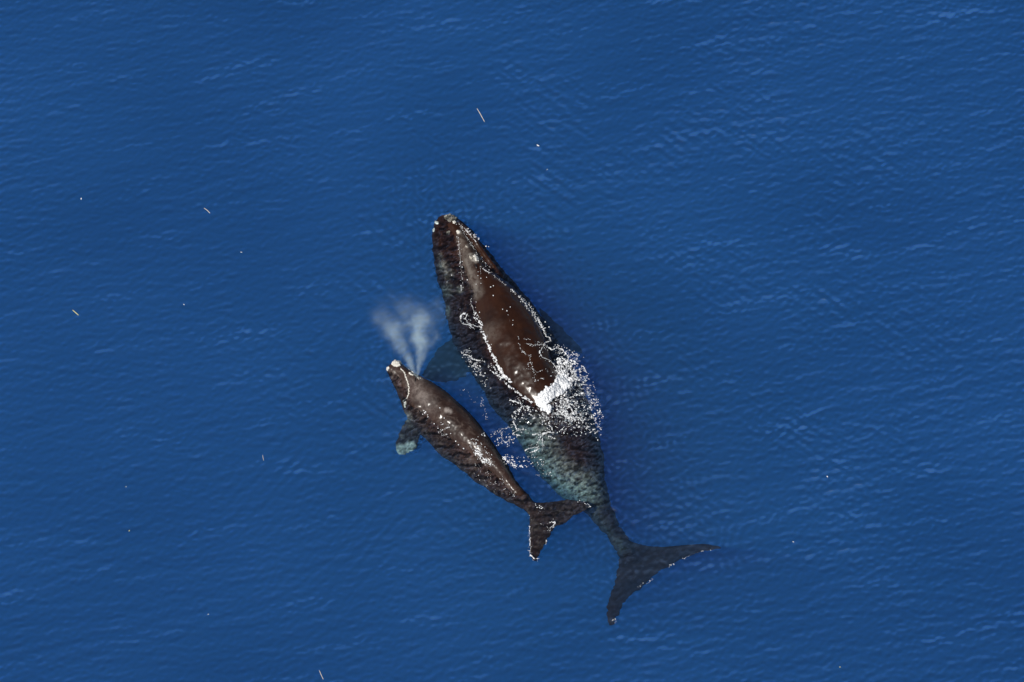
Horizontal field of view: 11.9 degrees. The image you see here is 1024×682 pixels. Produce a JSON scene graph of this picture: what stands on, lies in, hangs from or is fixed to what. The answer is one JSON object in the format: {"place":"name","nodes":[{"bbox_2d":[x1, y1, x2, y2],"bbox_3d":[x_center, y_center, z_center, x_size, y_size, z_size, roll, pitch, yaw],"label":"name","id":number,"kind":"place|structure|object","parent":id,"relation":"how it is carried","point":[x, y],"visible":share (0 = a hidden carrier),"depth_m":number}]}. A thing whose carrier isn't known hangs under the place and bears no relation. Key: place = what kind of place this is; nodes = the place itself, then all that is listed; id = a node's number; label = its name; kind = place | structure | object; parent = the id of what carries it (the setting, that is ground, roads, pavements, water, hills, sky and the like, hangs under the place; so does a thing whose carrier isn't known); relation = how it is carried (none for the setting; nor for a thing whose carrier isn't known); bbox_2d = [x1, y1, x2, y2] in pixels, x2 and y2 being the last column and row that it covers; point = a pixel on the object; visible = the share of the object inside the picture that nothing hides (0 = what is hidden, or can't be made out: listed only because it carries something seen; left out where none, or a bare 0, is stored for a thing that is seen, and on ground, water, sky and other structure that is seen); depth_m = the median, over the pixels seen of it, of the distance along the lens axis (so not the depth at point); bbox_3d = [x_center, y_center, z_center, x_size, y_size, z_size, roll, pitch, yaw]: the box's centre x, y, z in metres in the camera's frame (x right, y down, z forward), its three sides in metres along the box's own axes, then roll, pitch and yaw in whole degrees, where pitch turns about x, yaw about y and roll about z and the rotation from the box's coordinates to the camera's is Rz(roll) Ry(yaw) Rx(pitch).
{"place":"outdoors","nodes":[
{"label":"outdoors","id":0,"kind":"place"},
{"bbox_2d":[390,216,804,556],"bbox_3d":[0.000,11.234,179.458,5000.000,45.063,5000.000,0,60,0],"label":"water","id":1,"kind":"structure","parent":0,"point":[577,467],"depth_m":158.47},
{"bbox_2d":[386,360,588,560],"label":"whale calf","id":2,"kind":"object","parent":1,"relation":"on","point":[430,398],"visible":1,"depth_m":158.14},
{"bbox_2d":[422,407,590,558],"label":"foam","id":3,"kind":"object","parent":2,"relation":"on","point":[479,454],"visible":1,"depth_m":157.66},
{"bbox_2d":[451,224,555,380],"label":"foam","id":4,"kind":"object","parent":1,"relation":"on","point":[486,277],"visible":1,"depth_m":161.37},
{"bbox_2d":[464,389,551,475],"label":"foam","id":5,"kind":"object","parent":1,"relation":"on","point":[513,457],"visible":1,"depth_m":157.81},
{"bbox_2d":[460,289,603,452],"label":"foam","id":6,"kind":"object","parent":1,"relation":"on","point":[561,384],"visible":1,"depth_m":158.96},
{"bbox_2d":[422,213,720,624],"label":"whale","id":7,"kind":"object","parent":1,"relation":"in","point":[640,565],"visible":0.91,"depth_m":159.59}
]}

